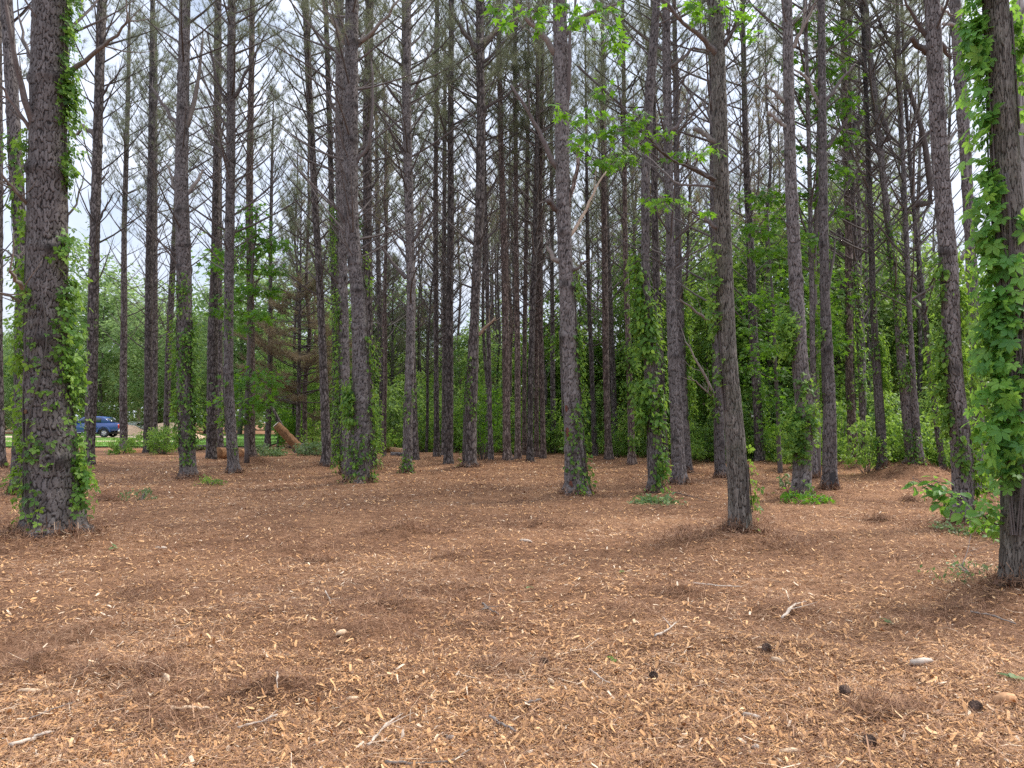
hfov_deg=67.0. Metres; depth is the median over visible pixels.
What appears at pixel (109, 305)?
leafy tree
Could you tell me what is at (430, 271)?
pine tree
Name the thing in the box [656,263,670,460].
climbing vine
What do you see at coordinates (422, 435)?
shrub
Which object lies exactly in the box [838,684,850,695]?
pine cone
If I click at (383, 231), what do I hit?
pine tree
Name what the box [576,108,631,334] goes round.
pine tree
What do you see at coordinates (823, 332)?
climbing vine
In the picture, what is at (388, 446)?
shrub
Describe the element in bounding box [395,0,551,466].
pine tree
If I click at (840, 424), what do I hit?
shrub
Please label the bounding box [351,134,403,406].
pine tree
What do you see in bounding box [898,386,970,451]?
shrub
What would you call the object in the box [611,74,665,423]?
pine tree
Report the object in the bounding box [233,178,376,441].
pine tree
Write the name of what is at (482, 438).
shrub
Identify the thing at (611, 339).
pine tree
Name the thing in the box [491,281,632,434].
understorey tree
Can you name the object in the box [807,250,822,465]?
climbing vine
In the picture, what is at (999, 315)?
climbing vine
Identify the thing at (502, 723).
stick
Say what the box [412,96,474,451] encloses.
pine tree
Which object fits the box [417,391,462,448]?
shrub
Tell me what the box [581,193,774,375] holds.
understorey tree
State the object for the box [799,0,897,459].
pine tree
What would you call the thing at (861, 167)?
pine tree
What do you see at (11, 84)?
pine tree
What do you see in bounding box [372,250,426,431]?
pine tree
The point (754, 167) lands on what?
pine tree
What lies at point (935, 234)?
pine tree
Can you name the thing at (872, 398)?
shrub
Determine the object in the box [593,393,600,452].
climbing vine
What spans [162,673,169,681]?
wood chunk
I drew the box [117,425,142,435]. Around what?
sand pile
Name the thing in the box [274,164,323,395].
pine tree
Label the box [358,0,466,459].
pine tree
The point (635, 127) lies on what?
sweetgum branch
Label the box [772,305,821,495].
climbing vine
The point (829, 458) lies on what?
pine tree
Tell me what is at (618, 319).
understorey tree
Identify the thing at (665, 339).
understorey tree
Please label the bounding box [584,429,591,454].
shrub
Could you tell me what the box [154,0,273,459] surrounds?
pine tree
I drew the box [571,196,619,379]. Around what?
pine tree
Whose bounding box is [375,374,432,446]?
shrub
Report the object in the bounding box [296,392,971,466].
undergrowth
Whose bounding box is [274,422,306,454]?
leaning log
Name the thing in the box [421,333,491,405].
understorey tree
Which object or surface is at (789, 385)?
shrub
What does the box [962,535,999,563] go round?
stick
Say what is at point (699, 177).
pine tree
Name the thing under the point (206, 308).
leafy tree
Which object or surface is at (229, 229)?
pine tree
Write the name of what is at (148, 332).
pine tree
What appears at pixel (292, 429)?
shrub
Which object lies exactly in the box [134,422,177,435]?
sand pile
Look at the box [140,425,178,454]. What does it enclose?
shrub
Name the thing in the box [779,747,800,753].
wood chunk
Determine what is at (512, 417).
shrub
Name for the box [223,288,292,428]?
leafy tree
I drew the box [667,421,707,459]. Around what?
shrub
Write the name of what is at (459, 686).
wood chunk
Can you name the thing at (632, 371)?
climbing vine
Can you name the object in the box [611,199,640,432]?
pine tree
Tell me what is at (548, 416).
shrub
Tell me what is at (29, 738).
stick
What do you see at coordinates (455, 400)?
shrub
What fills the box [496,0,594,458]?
pine tree
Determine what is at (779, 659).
wood chunk
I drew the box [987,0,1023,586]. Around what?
oak tree
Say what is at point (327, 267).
pine tree
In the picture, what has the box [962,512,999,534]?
weed
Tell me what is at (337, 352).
climbing vine
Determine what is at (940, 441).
climbing vine
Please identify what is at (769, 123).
pine tree
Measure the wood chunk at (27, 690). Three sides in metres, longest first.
0.154 x 0.034 x 0.024 m
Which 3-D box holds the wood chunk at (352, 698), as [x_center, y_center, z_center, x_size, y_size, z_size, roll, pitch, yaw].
[-0.933,1.828,4.501,0.094,0.027,0.038,-3,-7,-29]
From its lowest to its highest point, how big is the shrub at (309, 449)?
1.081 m
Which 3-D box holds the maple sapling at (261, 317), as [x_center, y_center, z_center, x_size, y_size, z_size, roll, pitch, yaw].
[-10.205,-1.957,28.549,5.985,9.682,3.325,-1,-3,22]
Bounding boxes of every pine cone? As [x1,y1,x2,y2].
[539,657,548,664]
[649,671,657,680]
[761,643,771,652]
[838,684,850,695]
[862,734,876,746]
[968,700,983,712]
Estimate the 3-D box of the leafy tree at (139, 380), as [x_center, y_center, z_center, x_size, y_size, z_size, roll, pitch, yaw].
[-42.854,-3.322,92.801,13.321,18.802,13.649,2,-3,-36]
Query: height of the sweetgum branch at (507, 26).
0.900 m
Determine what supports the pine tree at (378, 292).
on the ground at (390, 539)
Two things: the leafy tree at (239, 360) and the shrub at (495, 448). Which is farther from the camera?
the leafy tree at (239, 360)
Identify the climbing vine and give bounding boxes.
[0,120,24,494]
[2,0,100,531]
[85,205,97,372]
[165,271,207,466]
[216,292,237,469]
[326,205,347,472]
[337,251,381,483]
[359,211,385,469]
[397,383,416,473]
[430,371,433,445]
[458,356,479,465]
[549,271,597,495]
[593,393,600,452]
[611,341,618,438]
[615,336,641,453]
[623,252,673,493]
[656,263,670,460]
[682,282,698,450]
[702,238,764,531]
[704,295,720,468]
[756,341,770,449]
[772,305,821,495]
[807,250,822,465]
[815,320,825,409]
[836,269,862,423]
[846,261,872,455]
[863,281,894,450]
[880,221,928,465]
[918,249,999,508]
[921,313,949,472]
[951,0,1023,535]
[962,299,997,445]
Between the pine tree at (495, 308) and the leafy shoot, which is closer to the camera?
the leafy shoot
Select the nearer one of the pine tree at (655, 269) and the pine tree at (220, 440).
the pine tree at (655, 269)
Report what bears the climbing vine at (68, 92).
attached to the pine tree at (47, 212)
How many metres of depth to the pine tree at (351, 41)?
18.90 m
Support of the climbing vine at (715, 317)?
attached to the oak tree at (736, 452)
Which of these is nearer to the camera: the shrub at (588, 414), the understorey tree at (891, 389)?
the shrub at (588, 414)
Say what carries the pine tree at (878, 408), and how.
on the ground at (390, 539)
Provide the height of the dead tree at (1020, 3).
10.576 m
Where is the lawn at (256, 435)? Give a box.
[5,434,280,445]
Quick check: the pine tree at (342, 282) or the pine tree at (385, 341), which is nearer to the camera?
the pine tree at (342, 282)
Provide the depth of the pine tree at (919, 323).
33.75 m
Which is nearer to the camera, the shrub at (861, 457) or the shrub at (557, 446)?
the shrub at (861, 457)
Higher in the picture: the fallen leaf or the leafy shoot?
the leafy shoot
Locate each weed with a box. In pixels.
[118,486,157,500]
[193,473,227,485]
[776,473,790,487]
[917,555,997,583]
[929,515,979,536]
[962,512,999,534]
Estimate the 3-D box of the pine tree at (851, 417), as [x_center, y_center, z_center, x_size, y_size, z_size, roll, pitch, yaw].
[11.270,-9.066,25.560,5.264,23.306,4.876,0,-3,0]
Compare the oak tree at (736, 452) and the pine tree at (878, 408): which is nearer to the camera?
the oak tree at (736, 452)
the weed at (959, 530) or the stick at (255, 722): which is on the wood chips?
the stick at (255, 722)
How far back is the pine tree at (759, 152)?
39.19 m
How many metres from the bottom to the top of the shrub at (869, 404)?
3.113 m
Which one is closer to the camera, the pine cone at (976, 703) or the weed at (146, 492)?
the pine cone at (976, 703)
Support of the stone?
on the ground at (390, 539)
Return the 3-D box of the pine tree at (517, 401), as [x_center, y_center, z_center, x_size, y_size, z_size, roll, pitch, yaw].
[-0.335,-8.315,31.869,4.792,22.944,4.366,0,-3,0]
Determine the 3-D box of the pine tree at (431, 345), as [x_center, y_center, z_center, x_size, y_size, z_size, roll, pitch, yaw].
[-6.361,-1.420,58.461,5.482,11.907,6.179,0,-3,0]
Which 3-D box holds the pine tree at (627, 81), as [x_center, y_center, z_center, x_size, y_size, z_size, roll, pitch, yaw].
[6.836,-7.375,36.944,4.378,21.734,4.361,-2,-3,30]
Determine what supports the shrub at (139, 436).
on the ground at (390, 539)
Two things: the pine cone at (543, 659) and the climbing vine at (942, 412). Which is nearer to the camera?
the pine cone at (543, 659)
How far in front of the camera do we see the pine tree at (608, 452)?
31.55 m
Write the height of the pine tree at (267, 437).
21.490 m
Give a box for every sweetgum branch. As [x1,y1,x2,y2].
[480,0,703,66]
[545,78,726,220]
[688,0,766,46]
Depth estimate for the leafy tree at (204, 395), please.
99.41 m
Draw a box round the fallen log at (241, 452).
[238,448,243,457]
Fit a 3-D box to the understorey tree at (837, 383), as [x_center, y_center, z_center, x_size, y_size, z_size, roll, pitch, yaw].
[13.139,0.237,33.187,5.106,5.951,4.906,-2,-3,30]
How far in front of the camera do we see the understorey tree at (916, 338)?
34.16 m
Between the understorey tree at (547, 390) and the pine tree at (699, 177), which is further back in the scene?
the pine tree at (699, 177)
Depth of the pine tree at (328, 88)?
30.07 m
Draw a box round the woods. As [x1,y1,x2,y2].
[4,346,928,433]
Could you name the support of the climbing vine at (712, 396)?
attached to the pine tree at (720, 444)
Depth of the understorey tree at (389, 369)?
56.03 m
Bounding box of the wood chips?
[0,454,1023,767]
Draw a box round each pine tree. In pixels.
[0,0,30,494]
[0,0,80,467]
[0,0,157,537]
[69,0,178,464]
[82,0,170,449]
[108,0,264,478]
[111,0,198,452]
[117,22,200,449]
[128,49,210,447]
[147,0,322,472]
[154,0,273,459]
[188,11,266,447]
[198,0,301,457]
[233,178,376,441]
[235,0,451,483]
[235,91,307,446]
[249,0,389,466]
[260,0,417,474]
[265,148,327,437]
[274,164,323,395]
[278,0,380,458]
[284,64,329,444]
[291,172,329,441]
[294,0,426,468]
[301,162,375,316]
[302,135,373,434]
[303,201,350,349]
[320,0,515,472]
[321,49,404,370]
[327,54,404,447]
[349,31,424,452]
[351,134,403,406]
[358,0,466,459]
[361,85,421,456]
[362,103,415,347]
[372,213,403,436]
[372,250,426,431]
[373,19,438,321]
[390,0,475,456]
[390,191,441,421]
[391,160,439,388]
[392,0,496,463]
[394,288,457,391]
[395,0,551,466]
[401,15,480,454]
[411,0,548,459]
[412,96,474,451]
[414,175,471,362]
[415,184,471,395]
[416,196,467,406]
[420,147,488,426]
[423,217,471,338]
[441,0,550,460]
[447,34,509,452]
[454,0,554,458]
[458,0,593,461]
[461,103,530,437]
[464,172,500,351]
[467,200,511,383]
[472,0,593,456]
[479,124,523,418]
[480,201,512,387]
[486,114,533,435]
[487,0,577,454]
[487,111,532,436]
[489,180,530,367]
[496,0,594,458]
[500,156,554,349]
[501,0,620,495]
[508,47,592,452]
[509,160,579,396]
[510,140,554,343]
[511,175,547,343]
[512,64,559,424]
[519,221,558,316]
[542,12,630,455]
[543,197,593,340]
[544,182,591,315]
[552,0,658,459]
[554,263,601,361]
[569,0,665,464]
[569,24,635,429]
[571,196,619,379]
[572,30,640,445]
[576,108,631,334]
[576,179,601,370]
[577,169,617,422]
[578,0,733,466]
[582,129,628,331]
[591,221,622,330]
[593,76,664,427]
[596,202,637,410]
[599,93,660,345]
[599,142,664,405]
[600,0,747,484]
[608,0,751,472]
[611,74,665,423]
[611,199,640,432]
[612,0,782,477]
[615,31,703,372]
[628,121,700,294]
[632,49,709,368]
[634,0,696,492]
[651,56,709,369]
[678,0,815,460]
[680,126,706,284]
[692,109,739,258]
[692,175,709,404]
[705,175,744,263]
[707,48,764,261]
[728,22,802,341]
[729,34,798,427]
[731,163,756,418]
[732,149,774,275]
[737,0,823,497]
[741,0,889,477]
[753,148,784,291]
[754,54,806,312]
[763,0,922,458]
[770,1,862,376]
[772,0,964,469]
[781,0,862,489]
[796,11,925,431]
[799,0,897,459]
[801,123,841,214]
[807,0,953,463]
[807,49,895,409]
[828,25,900,331]
[831,49,898,389]
[835,4,909,421]
[836,0,963,465]
[841,0,983,469]
[863,0,957,416]
[864,6,948,389]
[874,160,928,443]
[884,0,987,523]
[888,166,936,314]
[901,160,964,300]
[903,0,986,326]
[942,0,992,490]
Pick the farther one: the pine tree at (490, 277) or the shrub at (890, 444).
the pine tree at (490, 277)
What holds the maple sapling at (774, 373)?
on the ground at (390, 539)
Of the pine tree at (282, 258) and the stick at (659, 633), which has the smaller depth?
the stick at (659, 633)
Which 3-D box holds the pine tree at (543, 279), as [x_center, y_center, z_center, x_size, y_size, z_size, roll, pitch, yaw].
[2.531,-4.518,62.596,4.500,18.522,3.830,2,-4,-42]
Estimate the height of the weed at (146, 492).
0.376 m
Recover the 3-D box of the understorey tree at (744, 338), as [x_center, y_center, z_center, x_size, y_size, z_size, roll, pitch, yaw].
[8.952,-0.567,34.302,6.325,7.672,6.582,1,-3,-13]
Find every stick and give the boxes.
[9,730,53,747]
[29,701,73,718]
[171,705,209,710]
[237,710,277,728]
[367,712,413,746]
[385,749,469,764]
[481,602,498,614]
[488,715,516,731]
[589,668,609,682]
[654,616,676,636]
[693,582,741,586]
[780,601,815,617]
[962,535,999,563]
[970,610,1015,623]
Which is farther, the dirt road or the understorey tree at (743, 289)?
the dirt road
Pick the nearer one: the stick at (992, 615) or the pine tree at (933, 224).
the stick at (992, 615)
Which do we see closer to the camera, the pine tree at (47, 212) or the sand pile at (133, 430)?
the pine tree at (47, 212)
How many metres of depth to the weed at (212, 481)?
18.92 m
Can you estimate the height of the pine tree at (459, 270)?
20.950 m
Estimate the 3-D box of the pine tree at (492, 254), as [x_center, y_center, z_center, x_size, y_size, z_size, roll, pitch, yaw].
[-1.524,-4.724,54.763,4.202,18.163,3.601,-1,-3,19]
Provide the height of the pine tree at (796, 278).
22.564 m
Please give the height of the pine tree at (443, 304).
21.122 m
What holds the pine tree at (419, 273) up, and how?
on the ground at (390, 539)
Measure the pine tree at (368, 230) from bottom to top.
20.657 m
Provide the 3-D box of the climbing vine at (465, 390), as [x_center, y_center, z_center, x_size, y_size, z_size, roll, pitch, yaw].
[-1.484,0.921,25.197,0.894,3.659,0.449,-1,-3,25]
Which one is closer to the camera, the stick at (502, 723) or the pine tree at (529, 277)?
the stick at (502, 723)
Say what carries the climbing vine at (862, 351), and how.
attached to the pine tree at (855, 261)
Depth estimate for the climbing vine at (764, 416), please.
28.88 m
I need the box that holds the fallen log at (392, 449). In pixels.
[387,447,402,452]
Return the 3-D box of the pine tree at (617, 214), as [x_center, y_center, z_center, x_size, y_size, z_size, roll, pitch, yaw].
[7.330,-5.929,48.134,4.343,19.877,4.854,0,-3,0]
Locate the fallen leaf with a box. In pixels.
[997,673,1023,678]
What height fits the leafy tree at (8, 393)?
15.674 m
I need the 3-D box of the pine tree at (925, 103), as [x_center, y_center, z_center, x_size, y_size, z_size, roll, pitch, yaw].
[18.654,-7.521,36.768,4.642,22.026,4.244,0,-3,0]
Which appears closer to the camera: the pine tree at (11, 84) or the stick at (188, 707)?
the stick at (188, 707)
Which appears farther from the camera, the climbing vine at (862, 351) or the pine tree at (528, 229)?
the pine tree at (528, 229)
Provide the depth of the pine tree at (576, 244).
43.33 m
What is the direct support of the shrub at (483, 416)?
on the ground at (390, 539)
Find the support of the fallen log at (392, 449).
on the ground at (390, 539)
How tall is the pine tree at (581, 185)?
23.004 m
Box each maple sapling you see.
[191,202,298,462]
[730,5,874,474]
[734,213,807,472]
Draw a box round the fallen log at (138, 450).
[120,448,142,453]
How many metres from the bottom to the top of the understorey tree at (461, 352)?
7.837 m
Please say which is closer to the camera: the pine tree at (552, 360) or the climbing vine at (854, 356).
the climbing vine at (854, 356)
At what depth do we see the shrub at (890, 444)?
28.46 m
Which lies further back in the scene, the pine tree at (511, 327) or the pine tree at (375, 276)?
the pine tree at (375, 276)
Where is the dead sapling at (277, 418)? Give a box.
[271,406,296,452]
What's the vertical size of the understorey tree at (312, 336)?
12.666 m
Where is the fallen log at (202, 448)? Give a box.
[196,445,205,450]
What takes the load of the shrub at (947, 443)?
on the ground at (390, 539)
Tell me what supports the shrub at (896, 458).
on the ground at (390, 539)
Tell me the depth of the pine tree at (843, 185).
35.55 m
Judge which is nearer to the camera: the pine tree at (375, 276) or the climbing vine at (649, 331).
the climbing vine at (649, 331)
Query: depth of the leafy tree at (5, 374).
113.31 m
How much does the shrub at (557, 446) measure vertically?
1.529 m
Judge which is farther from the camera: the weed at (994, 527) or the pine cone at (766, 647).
the weed at (994, 527)
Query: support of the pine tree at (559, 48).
on the ground at (390, 539)
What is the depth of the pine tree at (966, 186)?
16.57 m
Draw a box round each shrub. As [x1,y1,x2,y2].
[104,435,135,454]
[128,431,142,447]
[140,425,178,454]
[256,442,290,456]
[271,410,311,447]
[290,439,332,455]
[373,385,400,440]
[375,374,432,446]
[375,425,392,452]
[395,410,433,451]
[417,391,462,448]
[425,403,462,451]
[430,384,483,450]
[453,376,511,459]
[477,378,521,449]
[478,432,502,453]
[492,399,539,454]
[521,394,559,428]
[533,405,563,452]
[539,384,590,446]
[539,424,563,453]
[563,383,622,453]
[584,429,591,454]
[602,430,627,457]
[612,439,627,455]
[620,410,645,453]
[620,424,646,451]
[627,489,686,505]
[634,377,702,456]
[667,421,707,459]
[689,395,710,443]
[690,423,725,461]
[695,402,754,454]
[700,405,753,458]
[740,366,794,455]
[748,366,841,429]
[748,430,776,461]
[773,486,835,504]
[774,410,840,466]
[821,398,873,459]
[836,378,900,450]
[837,415,899,472]
[856,384,903,463]
[868,418,902,463]
[886,422,926,463]
[896,423,949,461]
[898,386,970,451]
[902,428,950,468]
[920,376,997,467]
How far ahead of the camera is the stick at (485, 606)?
6.57 m
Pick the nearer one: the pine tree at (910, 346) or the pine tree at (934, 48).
the pine tree at (934, 48)
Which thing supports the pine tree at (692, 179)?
on the ground at (390, 539)
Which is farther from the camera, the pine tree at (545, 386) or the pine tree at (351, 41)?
the pine tree at (545, 386)
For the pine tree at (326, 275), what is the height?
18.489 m
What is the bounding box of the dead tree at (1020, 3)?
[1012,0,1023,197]
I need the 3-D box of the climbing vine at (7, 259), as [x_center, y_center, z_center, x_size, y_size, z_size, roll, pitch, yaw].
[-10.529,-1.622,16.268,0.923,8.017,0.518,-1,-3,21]
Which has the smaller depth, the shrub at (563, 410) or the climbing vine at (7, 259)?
the climbing vine at (7, 259)
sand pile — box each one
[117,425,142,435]
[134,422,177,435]
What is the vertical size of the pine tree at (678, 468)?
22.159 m
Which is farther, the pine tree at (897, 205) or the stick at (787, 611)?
the pine tree at (897, 205)
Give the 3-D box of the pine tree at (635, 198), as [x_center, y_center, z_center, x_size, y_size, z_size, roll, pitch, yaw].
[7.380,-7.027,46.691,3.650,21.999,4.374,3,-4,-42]
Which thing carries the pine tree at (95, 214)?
on the ground at (390, 539)
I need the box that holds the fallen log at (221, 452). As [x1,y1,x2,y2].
[217,447,226,458]
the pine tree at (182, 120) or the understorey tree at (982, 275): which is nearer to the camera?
the pine tree at (182, 120)
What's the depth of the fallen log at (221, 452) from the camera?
32.23 m
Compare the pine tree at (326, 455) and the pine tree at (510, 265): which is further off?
the pine tree at (510, 265)
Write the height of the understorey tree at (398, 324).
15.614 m
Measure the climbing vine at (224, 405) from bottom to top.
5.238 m
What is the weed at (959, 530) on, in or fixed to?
on the ground at (390, 539)
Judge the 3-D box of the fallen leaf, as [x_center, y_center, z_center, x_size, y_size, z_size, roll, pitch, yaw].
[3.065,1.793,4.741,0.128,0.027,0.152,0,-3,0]
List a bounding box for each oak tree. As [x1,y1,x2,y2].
[577,0,757,532]
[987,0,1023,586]
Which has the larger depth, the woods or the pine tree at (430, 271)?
the woods
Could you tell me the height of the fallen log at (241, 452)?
0.514 m
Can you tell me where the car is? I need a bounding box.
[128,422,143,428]
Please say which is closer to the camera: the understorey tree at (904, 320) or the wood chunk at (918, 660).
the wood chunk at (918, 660)
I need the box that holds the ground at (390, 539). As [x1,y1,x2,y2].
[0,423,1023,767]
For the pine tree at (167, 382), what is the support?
on the ground at (390, 539)
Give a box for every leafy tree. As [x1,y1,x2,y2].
[3,311,83,416]
[3,316,13,428]
[3,324,13,419]
[3,333,13,430]
[12,236,160,415]
[69,270,162,419]
[69,296,116,418]
[74,287,158,422]
[98,278,205,427]
[98,294,165,421]
[115,315,198,422]
[140,298,205,422]
[143,296,245,433]
[158,321,233,426]
[161,229,304,434]
[175,283,255,432]
[205,307,265,423]
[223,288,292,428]
[243,239,351,435]
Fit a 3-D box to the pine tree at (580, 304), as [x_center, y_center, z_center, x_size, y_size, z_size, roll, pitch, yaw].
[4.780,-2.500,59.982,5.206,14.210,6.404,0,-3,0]
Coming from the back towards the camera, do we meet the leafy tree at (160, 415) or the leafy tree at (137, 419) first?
the leafy tree at (137, 419)
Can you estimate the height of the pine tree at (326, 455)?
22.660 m
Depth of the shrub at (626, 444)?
36.17 m
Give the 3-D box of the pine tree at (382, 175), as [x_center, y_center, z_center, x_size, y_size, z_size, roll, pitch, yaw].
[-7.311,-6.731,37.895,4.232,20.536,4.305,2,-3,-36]
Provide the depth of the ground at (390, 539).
7.78 m
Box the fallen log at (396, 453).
[390,452,402,455]
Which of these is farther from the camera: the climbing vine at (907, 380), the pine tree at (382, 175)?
the pine tree at (382, 175)
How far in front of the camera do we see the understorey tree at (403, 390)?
47.55 m
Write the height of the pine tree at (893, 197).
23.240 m
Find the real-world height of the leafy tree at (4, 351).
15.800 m
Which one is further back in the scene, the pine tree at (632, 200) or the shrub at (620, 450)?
the pine tree at (632, 200)
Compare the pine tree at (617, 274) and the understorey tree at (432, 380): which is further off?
the pine tree at (617, 274)
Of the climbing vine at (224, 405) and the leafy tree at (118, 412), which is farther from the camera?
the leafy tree at (118, 412)
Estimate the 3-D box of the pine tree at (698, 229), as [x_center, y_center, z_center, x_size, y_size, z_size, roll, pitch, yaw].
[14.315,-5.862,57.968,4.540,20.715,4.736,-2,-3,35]
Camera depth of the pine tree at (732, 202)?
57.60 m
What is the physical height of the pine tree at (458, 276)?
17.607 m
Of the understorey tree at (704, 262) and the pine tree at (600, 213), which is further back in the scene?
the pine tree at (600, 213)
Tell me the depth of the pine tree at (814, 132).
34.53 m
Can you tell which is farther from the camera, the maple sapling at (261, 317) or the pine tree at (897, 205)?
the pine tree at (897, 205)
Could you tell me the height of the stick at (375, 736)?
0.045 m
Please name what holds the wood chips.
on the ground at (390, 539)
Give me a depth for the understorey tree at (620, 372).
40.49 m
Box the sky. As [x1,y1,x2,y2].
[2,0,1010,422]
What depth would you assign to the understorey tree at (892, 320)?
35.38 m
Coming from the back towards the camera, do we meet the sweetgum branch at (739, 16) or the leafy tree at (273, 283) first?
the leafy tree at (273, 283)
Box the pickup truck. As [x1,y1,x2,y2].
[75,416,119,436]
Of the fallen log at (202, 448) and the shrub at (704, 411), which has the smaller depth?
the shrub at (704, 411)
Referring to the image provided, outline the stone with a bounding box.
[992,692,1017,704]
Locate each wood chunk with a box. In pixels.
[16,688,40,692]
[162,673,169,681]
[335,629,346,635]
[345,696,359,700]
[449,683,466,687]
[742,712,760,718]
[771,657,784,661]
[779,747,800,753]
[909,657,933,664]
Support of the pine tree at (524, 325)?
on the ground at (390, 539)
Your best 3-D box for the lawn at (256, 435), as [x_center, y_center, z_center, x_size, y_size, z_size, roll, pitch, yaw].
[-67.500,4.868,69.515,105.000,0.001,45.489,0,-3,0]
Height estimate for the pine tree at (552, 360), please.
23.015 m
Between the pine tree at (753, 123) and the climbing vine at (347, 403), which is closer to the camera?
the climbing vine at (347, 403)
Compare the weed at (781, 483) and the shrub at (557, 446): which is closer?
the weed at (781, 483)
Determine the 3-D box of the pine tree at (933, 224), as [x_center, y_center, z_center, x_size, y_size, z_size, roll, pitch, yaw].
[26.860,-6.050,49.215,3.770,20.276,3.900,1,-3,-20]
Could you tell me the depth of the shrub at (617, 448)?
35.32 m
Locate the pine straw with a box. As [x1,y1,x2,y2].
[0,454,1023,767]
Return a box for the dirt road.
[5,436,225,437]
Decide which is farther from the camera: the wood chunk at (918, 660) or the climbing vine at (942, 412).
the climbing vine at (942, 412)
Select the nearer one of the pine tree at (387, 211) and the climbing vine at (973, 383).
the climbing vine at (973, 383)
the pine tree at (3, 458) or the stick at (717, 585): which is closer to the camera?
the stick at (717, 585)
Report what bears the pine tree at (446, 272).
on the ground at (390, 539)
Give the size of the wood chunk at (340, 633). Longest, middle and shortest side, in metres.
0.110 x 0.044 x 0.041 m
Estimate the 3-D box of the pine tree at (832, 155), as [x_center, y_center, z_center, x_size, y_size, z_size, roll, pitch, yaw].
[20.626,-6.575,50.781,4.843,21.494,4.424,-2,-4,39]
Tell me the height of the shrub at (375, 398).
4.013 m
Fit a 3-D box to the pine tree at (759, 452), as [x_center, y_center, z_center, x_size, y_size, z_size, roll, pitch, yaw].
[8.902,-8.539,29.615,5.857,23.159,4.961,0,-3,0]
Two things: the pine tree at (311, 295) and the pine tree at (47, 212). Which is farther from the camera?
the pine tree at (311, 295)
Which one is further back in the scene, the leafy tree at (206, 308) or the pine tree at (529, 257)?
the leafy tree at (206, 308)
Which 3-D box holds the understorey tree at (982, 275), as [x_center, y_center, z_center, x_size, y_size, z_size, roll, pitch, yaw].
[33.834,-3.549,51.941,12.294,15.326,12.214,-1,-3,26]
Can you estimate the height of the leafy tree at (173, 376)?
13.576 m
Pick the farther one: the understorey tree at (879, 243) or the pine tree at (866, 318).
the understorey tree at (879, 243)
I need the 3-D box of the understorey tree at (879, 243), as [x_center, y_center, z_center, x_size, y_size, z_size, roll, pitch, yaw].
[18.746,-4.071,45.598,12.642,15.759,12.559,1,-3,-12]
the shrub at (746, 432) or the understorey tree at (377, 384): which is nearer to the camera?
the shrub at (746, 432)
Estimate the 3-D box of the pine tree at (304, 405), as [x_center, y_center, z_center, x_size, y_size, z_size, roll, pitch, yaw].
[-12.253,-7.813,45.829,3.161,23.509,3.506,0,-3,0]
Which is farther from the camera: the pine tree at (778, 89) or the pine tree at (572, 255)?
the pine tree at (572, 255)
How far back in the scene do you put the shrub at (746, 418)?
30.00 m
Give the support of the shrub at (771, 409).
on the ground at (390, 539)
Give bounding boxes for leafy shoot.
[901,475,1004,543]
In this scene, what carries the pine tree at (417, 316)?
on the ground at (390, 539)
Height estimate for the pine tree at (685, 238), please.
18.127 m
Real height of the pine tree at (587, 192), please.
20.438 m
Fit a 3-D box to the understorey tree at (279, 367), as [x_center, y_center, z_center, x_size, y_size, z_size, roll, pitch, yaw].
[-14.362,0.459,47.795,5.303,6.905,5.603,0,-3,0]
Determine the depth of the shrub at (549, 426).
37.02 m
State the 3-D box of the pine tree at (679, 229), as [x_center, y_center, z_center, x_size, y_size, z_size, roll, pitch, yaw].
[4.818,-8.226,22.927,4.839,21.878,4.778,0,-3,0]
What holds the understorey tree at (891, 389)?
on the ground at (390, 539)
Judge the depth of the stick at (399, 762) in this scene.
3.60 m
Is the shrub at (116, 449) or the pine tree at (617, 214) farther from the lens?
the pine tree at (617, 214)
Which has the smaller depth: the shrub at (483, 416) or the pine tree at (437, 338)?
the pine tree at (437, 338)
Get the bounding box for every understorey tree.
[234,338,319,446]
[244,337,329,439]
[261,297,351,435]
[296,300,432,421]
[308,345,395,430]
[325,272,440,393]
[387,370,441,440]
[419,374,461,444]
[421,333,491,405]
[439,323,521,421]
[460,297,528,394]
[479,333,560,434]
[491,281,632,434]
[520,369,563,422]
[547,346,626,440]
[556,264,697,429]
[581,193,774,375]
[588,319,696,440]
[615,310,711,450]
[653,285,790,443]
[661,189,868,389]
[682,231,886,443]
[737,179,940,429]
[740,176,959,383]
[763,323,872,430]
[834,261,967,413]
[836,231,940,404]
[841,364,929,411]
[881,271,988,409]
[895,315,965,429]
[924,341,988,429]
[928,241,994,311]
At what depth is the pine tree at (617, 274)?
58.13 m
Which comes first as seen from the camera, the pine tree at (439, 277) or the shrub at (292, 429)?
the shrub at (292, 429)
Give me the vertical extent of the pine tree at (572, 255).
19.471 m
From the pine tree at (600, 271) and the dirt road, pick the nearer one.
the pine tree at (600, 271)
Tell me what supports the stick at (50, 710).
on the wood chips
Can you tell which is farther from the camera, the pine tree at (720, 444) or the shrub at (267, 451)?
the shrub at (267, 451)
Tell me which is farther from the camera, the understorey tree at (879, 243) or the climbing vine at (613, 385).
the understorey tree at (879, 243)
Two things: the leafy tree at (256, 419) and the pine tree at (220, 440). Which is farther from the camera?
the leafy tree at (256, 419)
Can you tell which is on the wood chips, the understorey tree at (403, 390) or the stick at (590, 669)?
the stick at (590, 669)

